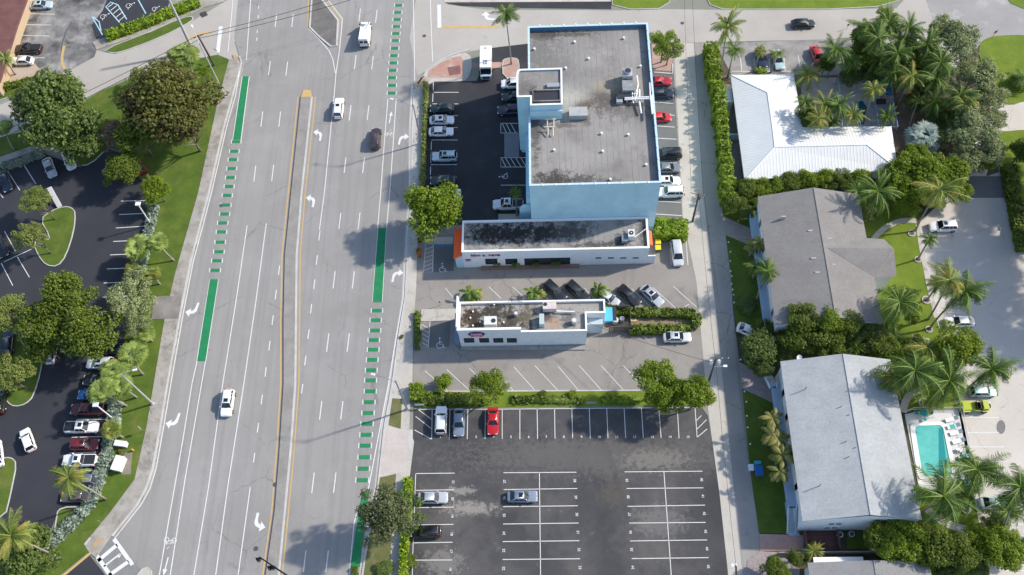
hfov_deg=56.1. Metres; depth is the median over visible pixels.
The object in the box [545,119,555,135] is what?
equipment frame
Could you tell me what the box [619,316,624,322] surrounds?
drum
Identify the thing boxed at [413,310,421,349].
hedge
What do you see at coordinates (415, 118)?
street lamp
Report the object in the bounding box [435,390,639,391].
kerb
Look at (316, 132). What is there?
turn arrow
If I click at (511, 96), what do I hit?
sedan
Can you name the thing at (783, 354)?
tree
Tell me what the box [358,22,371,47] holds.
delivery van
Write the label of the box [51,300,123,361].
tree
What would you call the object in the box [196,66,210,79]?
tree
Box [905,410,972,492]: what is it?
pool deck
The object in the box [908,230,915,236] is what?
planter ring
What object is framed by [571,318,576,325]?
exhaust fan
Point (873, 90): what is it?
palm tree
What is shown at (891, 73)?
palm tree
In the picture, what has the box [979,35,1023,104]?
lawn
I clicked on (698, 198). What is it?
utility pole
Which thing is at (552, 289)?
suv
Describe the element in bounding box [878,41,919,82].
palm tree
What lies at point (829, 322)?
tree
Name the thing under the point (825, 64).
tree
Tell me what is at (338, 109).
suv
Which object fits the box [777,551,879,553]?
boundary wall
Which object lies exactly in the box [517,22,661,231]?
office building
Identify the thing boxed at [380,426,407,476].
driveway apron
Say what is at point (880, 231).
garden path
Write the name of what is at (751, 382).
paver walk
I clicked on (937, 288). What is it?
palm tree
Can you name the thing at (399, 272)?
turn arrow
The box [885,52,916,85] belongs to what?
tree
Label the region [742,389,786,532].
lawn
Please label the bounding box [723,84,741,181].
house side yard
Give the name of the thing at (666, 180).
sedan
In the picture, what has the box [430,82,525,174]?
parking lines
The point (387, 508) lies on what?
tree
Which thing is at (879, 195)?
palm tree
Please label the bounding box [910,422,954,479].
swimming pool
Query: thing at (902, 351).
tree
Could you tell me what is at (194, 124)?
tree
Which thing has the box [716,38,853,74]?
house parking
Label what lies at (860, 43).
tree
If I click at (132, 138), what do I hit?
tree
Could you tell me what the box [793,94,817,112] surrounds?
palm tree
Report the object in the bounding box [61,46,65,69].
yellow lines
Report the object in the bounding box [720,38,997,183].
garden ground
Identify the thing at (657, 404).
tree
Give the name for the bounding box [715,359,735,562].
overhead wire
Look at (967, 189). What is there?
tree
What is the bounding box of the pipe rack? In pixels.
[625,82,652,113]
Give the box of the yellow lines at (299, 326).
[262,0,341,574]
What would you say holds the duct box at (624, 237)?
on the restaurant
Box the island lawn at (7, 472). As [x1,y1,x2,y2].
[0,457,15,516]
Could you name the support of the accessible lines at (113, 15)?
on the accessible lot at (134, 11)
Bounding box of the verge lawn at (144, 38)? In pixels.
[105,16,193,52]
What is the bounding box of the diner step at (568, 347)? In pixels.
[461,345,584,349]
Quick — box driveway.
[970,102,1023,175]
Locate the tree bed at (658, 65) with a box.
[652,44,672,70]
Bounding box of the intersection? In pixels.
[926,0,1023,66]
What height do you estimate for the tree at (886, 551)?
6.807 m
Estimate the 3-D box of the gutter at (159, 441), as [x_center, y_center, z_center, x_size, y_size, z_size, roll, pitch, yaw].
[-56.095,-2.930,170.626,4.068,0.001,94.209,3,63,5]
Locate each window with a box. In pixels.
[463,337,474,342]
[478,337,489,342]
[484,258,497,264]
[492,337,503,342]
[505,258,517,264]
[506,337,516,342]
[524,257,570,264]
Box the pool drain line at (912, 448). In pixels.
[909,424,918,480]
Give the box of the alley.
[673,43,759,574]
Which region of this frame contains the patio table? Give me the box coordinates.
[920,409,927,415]
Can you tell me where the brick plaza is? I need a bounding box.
[427,56,462,77]
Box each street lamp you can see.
[121,368,154,404]
[191,24,226,97]
[370,373,408,410]
[389,98,421,143]
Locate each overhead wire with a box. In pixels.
[0,35,197,132]
[1,39,198,138]
[200,0,327,34]
[201,0,348,37]
[589,323,708,361]
[684,3,690,175]
[692,0,703,194]
[699,203,714,354]
[704,197,727,354]
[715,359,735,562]
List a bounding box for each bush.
[118,448,125,455]
[351,565,358,574]
[374,559,394,574]
[399,552,417,569]
[416,247,421,257]
[434,373,453,392]
[539,389,547,400]
[567,389,576,399]
[736,295,756,315]
[755,66,767,74]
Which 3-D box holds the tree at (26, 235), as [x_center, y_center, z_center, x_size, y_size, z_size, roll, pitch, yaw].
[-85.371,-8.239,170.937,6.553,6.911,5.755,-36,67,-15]
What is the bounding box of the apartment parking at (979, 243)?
[919,172,1023,574]
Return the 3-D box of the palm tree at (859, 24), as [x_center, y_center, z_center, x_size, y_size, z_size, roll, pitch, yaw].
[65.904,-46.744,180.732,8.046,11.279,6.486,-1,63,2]
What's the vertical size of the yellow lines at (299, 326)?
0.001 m
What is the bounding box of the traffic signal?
[256,556,286,574]
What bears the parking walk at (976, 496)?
on the apartment parking at (979, 243)
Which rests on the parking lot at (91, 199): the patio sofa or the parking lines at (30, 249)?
the parking lines at (30, 249)
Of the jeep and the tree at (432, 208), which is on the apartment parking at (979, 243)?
the jeep
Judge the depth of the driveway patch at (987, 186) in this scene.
171.36 m
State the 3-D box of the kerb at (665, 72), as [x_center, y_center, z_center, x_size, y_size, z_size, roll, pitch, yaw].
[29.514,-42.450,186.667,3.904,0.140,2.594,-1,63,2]
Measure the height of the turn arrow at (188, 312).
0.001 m
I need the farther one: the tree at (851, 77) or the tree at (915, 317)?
the tree at (851, 77)
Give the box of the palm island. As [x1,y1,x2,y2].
[502,58,518,77]
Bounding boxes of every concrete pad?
[421,309,455,321]
[424,237,452,243]
[498,214,519,219]
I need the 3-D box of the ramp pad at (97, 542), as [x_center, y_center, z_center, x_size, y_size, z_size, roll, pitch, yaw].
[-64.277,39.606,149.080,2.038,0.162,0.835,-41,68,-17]
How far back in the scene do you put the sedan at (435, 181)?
175.98 m
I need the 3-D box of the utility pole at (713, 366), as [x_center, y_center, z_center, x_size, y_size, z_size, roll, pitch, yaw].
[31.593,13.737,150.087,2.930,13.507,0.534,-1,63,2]
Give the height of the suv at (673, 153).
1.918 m
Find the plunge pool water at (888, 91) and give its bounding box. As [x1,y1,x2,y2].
[862,77,891,95]
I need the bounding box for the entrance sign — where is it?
[47,187,61,207]
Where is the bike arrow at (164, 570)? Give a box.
[163,557,168,574]
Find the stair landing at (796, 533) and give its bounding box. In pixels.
[785,502,799,535]
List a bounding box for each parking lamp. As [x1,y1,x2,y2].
[92,402,111,417]
[135,202,150,222]
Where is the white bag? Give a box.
[748,464,753,470]
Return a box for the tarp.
[604,307,612,321]
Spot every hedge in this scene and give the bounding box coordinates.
[0,149,44,172]
[3,76,40,90]
[48,399,123,547]
[103,0,200,41]
[136,204,159,270]
[397,476,412,574]
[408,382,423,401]
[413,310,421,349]
[417,390,474,407]
[418,81,428,220]
[474,393,486,407]
[511,394,583,405]
[601,394,641,405]
[605,303,695,319]
[628,322,691,336]
[652,216,688,242]
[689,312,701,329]
[702,41,723,92]
[708,81,736,205]
[1000,163,1023,252]
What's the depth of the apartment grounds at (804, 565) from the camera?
150.46 m
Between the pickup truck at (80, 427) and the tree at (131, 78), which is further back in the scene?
the tree at (131, 78)
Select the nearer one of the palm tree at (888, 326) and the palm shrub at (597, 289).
the palm tree at (888, 326)
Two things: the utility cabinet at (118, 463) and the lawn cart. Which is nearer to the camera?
the lawn cart
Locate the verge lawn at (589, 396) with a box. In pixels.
[416,391,688,407]
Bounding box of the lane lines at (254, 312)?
[114,0,432,574]
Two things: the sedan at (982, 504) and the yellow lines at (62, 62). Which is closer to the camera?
the sedan at (982, 504)
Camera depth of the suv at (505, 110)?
182.26 m
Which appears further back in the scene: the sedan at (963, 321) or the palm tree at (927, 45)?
the palm tree at (927, 45)
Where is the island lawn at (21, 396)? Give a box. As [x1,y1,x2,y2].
[0,326,41,406]
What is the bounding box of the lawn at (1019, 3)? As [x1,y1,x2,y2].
[1009,0,1023,8]
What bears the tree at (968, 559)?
on the lawn at (964, 518)
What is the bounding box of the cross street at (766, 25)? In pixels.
[410,0,950,74]
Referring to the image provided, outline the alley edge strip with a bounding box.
[674,43,741,574]
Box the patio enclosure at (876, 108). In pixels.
[835,75,897,135]
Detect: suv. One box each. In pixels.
[0,331,15,355]
[0,389,8,414]
[68,437,99,451]
[82,373,100,386]
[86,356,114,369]
[136,155,146,175]
[220,389,235,416]
[333,98,344,118]
[370,128,381,149]
[411,524,441,538]
[432,150,457,162]
[434,406,447,434]
[497,103,517,116]
[542,278,567,299]
[564,279,589,299]
[654,87,673,99]
[659,147,682,160]
[659,185,684,198]
[755,47,767,67]
[928,220,958,232]
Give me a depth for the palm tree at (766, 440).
147.15 m
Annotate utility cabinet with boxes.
[110,455,126,472]
[114,440,128,447]
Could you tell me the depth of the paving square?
188.74 m
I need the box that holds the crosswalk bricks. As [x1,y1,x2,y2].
[472,62,501,68]
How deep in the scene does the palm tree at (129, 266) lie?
167.81 m
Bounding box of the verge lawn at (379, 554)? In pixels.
[364,474,395,574]
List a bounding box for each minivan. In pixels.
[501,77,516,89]
[670,239,683,266]
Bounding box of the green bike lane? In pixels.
[197,4,401,566]
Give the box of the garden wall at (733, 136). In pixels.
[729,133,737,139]
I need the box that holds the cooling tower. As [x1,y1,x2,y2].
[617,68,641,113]
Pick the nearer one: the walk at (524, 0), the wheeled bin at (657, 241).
the wheeled bin at (657, 241)
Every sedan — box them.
[0,170,13,192]
[0,235,9,258]
[0,440,5,467]
[12,55,34,65]
[29,0,52,10]
[42,156,57,178]
[60,490,89,502]
[61,152,76,170]
[73,474,99,485]
[102,343,124,354]
[417,490,447,504]
[428,126,453,137]
[429,115,453,125]
[430,102,454,113]
[430,175,455,186]
[452,408,464,436]
[502,91,516,102]
[507,489,537,503]
[616,283,641,306]
[639,283,664,306]
[660,162,680,173]
[660,175,680,186]
[662,331,691,343]
[736,322,752,335]
[771,49,784,69]
[790,18,815,29]
[809,45,821,64]
[945,315,975,328]
[978,495,1003,509]
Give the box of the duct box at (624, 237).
[621,233,627,242]
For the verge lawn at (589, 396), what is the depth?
156.48 m
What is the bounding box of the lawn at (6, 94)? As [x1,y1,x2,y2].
[0,88,19,100]
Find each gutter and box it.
[114,63,243,536]
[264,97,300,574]
[359,89,412,574]
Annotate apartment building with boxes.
[749,187,895,340]
[764,354,921,533]
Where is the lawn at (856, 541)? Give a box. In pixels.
[847,531,873,548]
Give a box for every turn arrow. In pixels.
[165,413,180,427]
[186,303,198,315]
[254,513,264,530]
[306,195,314,206]
[314,129,321,140]
[391,269,402,281]
[398,133,408,144]
[482,12,496,19]
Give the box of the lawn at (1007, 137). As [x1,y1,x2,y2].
[999,130,1023,203]
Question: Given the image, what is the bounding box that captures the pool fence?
[905,407,972,453]
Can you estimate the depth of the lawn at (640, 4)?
194.51 m
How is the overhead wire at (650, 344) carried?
attached to the utility pole at (713, 366)
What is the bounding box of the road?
[113,0,422,574]
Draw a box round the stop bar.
[216,5,440,52]
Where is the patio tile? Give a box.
[862,102,896,128]
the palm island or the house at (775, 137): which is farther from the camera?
the palm island
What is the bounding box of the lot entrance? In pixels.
[20,0,184,77]
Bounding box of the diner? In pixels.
[454,296,604,345]
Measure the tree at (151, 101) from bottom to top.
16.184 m
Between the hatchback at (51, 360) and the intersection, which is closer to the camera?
the hatchback at (51, 360)
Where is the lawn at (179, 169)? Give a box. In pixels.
[0,55,228,574]
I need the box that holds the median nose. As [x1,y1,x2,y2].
[301,90,311,96]
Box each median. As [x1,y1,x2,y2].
[266,97,310,574]
[309,0,338,46]
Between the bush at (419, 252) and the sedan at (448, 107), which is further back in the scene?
the sedan at (448, 107)
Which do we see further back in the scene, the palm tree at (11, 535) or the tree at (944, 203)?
the tree at (944, 203)
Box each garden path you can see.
[872,218,916,238]
[900,389,919,412]
[925,507,965,532]
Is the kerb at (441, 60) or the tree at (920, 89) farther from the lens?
the kerb at (441, 60)
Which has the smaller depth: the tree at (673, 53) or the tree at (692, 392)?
the tree at (692, 392)
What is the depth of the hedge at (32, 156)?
182.60 m
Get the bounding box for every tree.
[0,49,15,74]
[0,119,14,150]
[0,293,28,331]
[0,353,36,393]
[0,506,60,562]
[0,522,62,574]
[7,79,48,122]
[10,221,51,253]
[13,295,69,355]
[15,65,104,150]
[19,185,55,219]
[26,337,60,365]
[39,270,99,321]
[49,462,106,501]
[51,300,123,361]
[59,118,109,165]
[85,376,127,406]
[95,118,121,151]
[97,357,131,391]
[101,419,123,438]
[102,151,143,186]
[105,265,157,328]
[112,56,228,146]
[113,117,154,155]
[113,373,137,398]
[115,340,149,374]
[123,233,150,262]
[123,307,152,336]
[124,66,142,85]
[124,261,138,278]
[131,324,155,344]
[140,175,172,204]
[144,266,161,284]
[146,231,174,260]
[155,99,210,151]
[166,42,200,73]
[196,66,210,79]
[354,482,413,549]
[391,489,425,536]
[403,179,462,242]
[468,368,510,406]
[490,3,520,64]
[508,185,521,215]
[630,358,682,404]
[649,29,681,62]
[651,384,684,413]
[653,37,684,64]
[674,374,716,409]
[710,3,746,70]
[721,37,744,77]
[739,327,777,368]
[743,239,762,256]
[743,258,765,278]
[746,356,774,377]
[750,236,763,251]
[750,318,773,335]
[752,43,766,72]
[755,257,780,300]
[758,407,782,428]
[759,554,788,574]
[760,425,781,445]
[764,428,789,449]
[767,48,786,72]
[767,461,788,482]
[768,329,787,341]
[768,444,793,467]
[774,340,805,366]
[777,321,815,353]
[778,186,791,192]
[782,564,791,574]
[785,547,803,567]
[787,301,821,339]
[791,62,825,93]
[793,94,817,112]
[795,106,816,126]
[801,540,824,562]
[805,104,831,130]
[808,324,847,355]
[809,88,841,125]
[815,305,844,337]
[816,53,836,73]
[817,32,853,77]
[820,113,843,126]
[820,333,857,354]
[821,91,854,122]
[822,179,839,190]
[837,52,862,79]
[838,309,864,336]
[839,65,864,87]
[839,102,869,127]
[840,181,871,205]
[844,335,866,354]
[847,18,889,41]
[848,326,875,355]
[849,21,873,47]
[850,41,877,66]
[854,168,902,222]
[858,19,896,60]
[859,80,887,120]
[859,321,884,338]
[860,62,884,83]
[861,203,880,222]
[863,516,900,560]
[867,49,891,81]
[867,332,900,357]
[867,364,913,399]
[867,527,898,559]
[869,352,885,358]
[870,3,901,42]
[873,284,922,327]
[875,5,897,23]
[875,104,898,129]
[876,57,908,97]
[877,150,928,198]
[877,350,944,404]
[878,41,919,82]
[878,309,896,332]
[880,517,924,564]
[881,183,900,206]
[885,31,920,49]
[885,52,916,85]
[885,327,906,349]
[886,344,910,364]
[891,10,934,46]
[891,42,923,64]
[891,343,916,371]
[892,186,926,216]
[896,60,929,104]
[897,143,933,160]
[902,93,923,113]
[902,333,926,355]
[903,120,941,153]
[904,65,943,97]
[904,312,920,324]
[904,333,949,363]
[904,538,932,567]
[907,91,925,126]
[909,25,946,65]
[909,457,981,527]
[910,151,954,191]
[910,174,971,231]
[913,49,947,77]
[914,513,936,532]
[915,62,954,99]
[916,232,938,259]
[916,386,953,414]
[917,527,960,568]
[918,84,947,118]
[920,43,953,94]
[921,344,971,411]
[924,190,946,208]
[924,270,944,300]
[925,109,952,131]
[926,256,975,320]
[928,13,955,38]
[928,19,981,62]
[928,354,948,367]
[929,269,995,328]
[933,319,985,369]
[933,564,947,574]
[934,100,952,126]
[936,83,980,115]
[938,118,966,150]
[940,563,959,574]
[941,156,970,189]
[943,108,976,127]
[943,444,1015,509]
[943,530,982,572]
[945,104,1005,153]
[946,56,1006,94]
[948,145,982,171]
[948,471,981,513]
[950,94,982,120]
[951,180,974,202]
[959,344,1022,395]
[960,554,990,574]
[963,520,993,550]
[969,81,1010,112]
[973,151,996,173]
[975,522,1023,572]
[977,138,1005,166]
[977,520,1002,533]
[979,510,1001,526]
[980,107,1008,128]
[980,463,1023,525]
[984,496,1023,530]
[1003,542,1023,569]
[1004,137,1023,162]
[1005,69,1023,89]
[1014,528,1023,544]
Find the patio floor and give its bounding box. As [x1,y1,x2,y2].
[800,78,896,126]
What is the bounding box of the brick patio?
[803,530,840,549]
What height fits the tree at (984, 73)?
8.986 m
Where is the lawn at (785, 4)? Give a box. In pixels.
[708,0,897,9]
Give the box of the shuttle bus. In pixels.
[479,45,492,79]
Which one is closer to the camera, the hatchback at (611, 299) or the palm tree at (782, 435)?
the palm tree at (782, 435)
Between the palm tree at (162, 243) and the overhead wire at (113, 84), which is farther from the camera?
the overhead wire at (113, 84)
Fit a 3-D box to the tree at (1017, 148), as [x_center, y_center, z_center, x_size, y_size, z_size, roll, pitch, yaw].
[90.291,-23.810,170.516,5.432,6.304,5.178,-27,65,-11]
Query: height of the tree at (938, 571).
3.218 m
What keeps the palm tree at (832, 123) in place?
on the house yard at (903, 117)
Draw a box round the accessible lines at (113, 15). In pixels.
[92,0,145,34]
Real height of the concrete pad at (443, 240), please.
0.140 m
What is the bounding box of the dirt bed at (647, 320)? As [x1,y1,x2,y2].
[631,317,689,325]
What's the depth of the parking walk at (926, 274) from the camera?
164.31 m
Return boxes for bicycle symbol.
[164,537,176,548]
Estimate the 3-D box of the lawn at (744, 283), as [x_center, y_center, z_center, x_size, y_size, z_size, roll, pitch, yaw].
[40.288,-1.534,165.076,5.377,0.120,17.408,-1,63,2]
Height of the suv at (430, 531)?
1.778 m
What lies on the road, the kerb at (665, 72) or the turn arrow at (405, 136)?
the turn arrow at (405, 136)
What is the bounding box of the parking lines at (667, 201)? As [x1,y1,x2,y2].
[658,102,687,264]
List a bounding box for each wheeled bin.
[655,239,660,244]
[655,245,660,251]
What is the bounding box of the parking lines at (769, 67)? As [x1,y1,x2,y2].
[733,55,813,71]
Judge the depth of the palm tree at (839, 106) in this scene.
171.37 m
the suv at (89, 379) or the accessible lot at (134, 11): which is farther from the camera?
the accessible lot at (134, 11)
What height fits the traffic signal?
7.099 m
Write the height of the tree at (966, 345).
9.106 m
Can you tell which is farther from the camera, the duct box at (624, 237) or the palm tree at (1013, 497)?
the duct box at (624, 237)
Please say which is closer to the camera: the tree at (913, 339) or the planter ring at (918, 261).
the tree at (913, 339)
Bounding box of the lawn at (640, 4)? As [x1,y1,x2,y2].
[612,0,669,9]
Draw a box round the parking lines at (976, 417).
[925,250,1023,571]
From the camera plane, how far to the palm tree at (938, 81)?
172.33 m
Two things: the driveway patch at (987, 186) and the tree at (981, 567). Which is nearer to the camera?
the tree at (981, 567)
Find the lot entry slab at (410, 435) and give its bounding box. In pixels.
[408,430,412,450]
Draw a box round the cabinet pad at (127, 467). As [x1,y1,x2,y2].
[122,453,131,473]
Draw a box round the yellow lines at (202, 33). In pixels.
[189,31,210,38]
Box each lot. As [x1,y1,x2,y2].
[0,149,145,534]
[92,0,168,38]
[408,407,727,574]
[413,225,704,390]
[419,44,527,224]
[448,1,610,8]
[650,43,681,220]
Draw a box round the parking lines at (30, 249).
[0,13,145,487]
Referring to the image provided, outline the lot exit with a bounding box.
[66,555,104,574]
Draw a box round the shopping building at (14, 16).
[0,0,33,95]
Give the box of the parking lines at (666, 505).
[412,407,707,574]
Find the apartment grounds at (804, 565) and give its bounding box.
[731,186,985,574]
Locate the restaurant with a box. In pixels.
[454,216,655,269]
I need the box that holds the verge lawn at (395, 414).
[389,398,401,428]
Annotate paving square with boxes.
[447,65,460,75]
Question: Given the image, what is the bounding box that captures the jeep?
[961,400,990,413]
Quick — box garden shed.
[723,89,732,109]
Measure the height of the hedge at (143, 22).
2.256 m
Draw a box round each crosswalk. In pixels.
[95,538,133,574]
[105,553,120,564]
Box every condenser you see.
[539,314,543,326]
[847,531,854,537]
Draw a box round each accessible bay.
[429,321,450,347]
[433,245,453,271]
[504,134,518,156]
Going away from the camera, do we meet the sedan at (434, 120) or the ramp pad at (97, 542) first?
the ramp pad at (97, 542)
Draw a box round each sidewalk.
[0,145,42,162]
[85,59,239,556]
[93,0,208,45]
[95,0,223,49]
[137,567,151,574]
[152,296,181,318]
[363,89,423,574]
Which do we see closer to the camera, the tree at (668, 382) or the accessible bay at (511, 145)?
the tree at (668, 382)
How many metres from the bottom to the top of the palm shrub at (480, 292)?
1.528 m
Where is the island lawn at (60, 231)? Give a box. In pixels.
[35,206,75,266]
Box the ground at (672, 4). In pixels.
[0,0,1003,574]
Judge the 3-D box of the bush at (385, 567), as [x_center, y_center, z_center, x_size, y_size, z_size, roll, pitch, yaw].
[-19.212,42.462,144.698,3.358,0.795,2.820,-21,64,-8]
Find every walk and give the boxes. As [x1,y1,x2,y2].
[9,54,40,81]
[415,53,471,98]
[443,0,610,1]
[722,216,751,245]
[739,362,774,402]
[746,551,799,574]
[759,534,803,550]
[916,225,937,317]
[955,399,986,555]
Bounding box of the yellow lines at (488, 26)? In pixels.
[442,25,499,27]
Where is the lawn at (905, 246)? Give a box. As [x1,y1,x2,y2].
[860,194,956,410]
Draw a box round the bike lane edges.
[209,4,402,482]
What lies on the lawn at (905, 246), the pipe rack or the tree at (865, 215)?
the tree at (865, 215)
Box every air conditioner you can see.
[484,316,496,327]
[543,302,555,311]
[627,229,634,240]
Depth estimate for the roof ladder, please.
158.53 m
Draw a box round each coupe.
[486,407,498,434]
[653,75,671,86]
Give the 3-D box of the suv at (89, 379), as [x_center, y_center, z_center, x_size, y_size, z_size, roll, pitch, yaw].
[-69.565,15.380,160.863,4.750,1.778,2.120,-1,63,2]
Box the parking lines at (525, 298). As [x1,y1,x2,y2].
[422,244,694,390]
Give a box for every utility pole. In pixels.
[168,0,190,43]
[194,35,214,65]
[691,193,703,221]
[706,357,728,388]
[731,563,737,574]
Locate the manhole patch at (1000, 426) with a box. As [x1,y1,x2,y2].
[997,420,1004,433]
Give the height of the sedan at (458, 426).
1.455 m
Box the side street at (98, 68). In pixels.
[0,0,239,136]
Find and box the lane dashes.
[253,6,376,571]
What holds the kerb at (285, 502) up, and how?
on the road
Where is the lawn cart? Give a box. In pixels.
[754,461,763,475]
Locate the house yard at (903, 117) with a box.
[721,75,914,191]
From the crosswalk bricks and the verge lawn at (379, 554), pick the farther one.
the crosswalk bricks
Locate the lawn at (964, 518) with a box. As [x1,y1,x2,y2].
[896,485,978,574]
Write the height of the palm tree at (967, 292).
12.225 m
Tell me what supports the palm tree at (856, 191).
on the apartment grounds at (804, 565)
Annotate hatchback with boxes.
[19,427,37,452]
[44,345,58,364]
[77,388,100,400]
[599,290,620,306]
[656,112,670,122]
[969,386,996,397]
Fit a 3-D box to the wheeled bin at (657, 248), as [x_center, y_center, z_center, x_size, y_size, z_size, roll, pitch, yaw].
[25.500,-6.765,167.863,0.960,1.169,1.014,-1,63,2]
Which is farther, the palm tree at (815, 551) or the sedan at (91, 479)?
the sedan at (91, 479)
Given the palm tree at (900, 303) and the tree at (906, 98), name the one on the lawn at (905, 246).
the palm tree at (900, 303)
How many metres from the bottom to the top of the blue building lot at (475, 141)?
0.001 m
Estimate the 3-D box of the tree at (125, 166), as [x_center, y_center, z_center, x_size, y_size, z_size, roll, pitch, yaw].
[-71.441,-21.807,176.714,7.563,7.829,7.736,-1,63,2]
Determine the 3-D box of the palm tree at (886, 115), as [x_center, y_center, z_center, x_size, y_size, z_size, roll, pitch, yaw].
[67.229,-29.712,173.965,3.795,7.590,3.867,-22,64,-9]
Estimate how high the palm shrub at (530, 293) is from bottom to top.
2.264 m
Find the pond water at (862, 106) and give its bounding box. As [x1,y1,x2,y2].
[856,101,866,124]
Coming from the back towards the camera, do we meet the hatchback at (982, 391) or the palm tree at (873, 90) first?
the palm tree at (873, 90)
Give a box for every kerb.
[54,506,75,527]
[63,552,90,574]
[82,152,103,165]
[112,56,241,535]
[277,97,312,574]
[361,89,414,574]
[418,48,470,83]
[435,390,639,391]
[654,63,672,73]
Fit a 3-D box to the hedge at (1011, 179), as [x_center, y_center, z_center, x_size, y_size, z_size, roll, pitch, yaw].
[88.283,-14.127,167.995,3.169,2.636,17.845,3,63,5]
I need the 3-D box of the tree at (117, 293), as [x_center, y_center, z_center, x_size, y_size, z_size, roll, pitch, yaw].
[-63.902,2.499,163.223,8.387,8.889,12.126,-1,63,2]
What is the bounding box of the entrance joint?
[61,23,71,51]
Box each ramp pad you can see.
[93,537,103,548]
[416,76,424,87]
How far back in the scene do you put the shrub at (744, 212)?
167.23 m
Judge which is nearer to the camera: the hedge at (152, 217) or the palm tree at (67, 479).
the palm tree at (67, 479)
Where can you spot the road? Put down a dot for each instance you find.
(321, 517)
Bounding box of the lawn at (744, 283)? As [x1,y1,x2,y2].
[726,235,760,324]
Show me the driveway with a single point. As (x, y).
(1015, 119)
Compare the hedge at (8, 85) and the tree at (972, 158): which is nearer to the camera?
the tree at (972, 158)
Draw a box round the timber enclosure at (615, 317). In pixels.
[608,305,630,331]
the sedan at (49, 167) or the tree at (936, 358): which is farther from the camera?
the sedan at (49, 167)
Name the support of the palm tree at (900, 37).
on the garden ground at (919, 117)
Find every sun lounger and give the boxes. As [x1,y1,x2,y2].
[944,415,958,422]
[947,422,960,429]
[949,428,962,435]
[952,437,965,444]
[955,445,968,452]
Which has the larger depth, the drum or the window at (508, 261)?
the window at (508, 261)
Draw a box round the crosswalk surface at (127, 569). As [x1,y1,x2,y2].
[92,539,140,574]
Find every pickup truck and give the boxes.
[14,42,42,54]
[62,453,98,467]
[63,419,99,434]
[70,402,105,416]
[493,197,523,211]
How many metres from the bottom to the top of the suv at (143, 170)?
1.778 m
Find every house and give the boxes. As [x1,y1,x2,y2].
[730,74,895,182]
[804,557,930,574]
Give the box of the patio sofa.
[876,99,885,103]
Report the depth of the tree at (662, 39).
181.58 m
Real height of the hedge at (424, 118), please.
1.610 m
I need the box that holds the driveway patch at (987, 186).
[967,176,1004,197]
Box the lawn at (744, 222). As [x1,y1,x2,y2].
[722,192,760,227]
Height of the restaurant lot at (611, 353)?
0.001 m
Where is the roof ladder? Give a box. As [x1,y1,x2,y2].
[511,296,521,301]
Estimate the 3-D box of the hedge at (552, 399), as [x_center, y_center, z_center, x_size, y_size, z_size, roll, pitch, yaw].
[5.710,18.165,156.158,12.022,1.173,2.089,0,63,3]
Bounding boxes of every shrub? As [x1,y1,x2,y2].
[458,285,479,300]
[471,288,483,301]
[524,285,542,299]
[533,289,546,299]
[551,261,560,266]
[590,282,607,298]
[721,191,746,216]
[735,177,756,198]
[737,204,753,220]
[748,198,757,210]
[750,177,772,197]
[765,175,786,193]
[781,170,802,190]
[799,168,820,189]
[815,167,834,188]
[832,167,855,187]
[847,167,873,188]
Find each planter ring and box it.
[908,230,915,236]
[914,256,921,262]
[922,296,930,303]
[925,326,932,332]

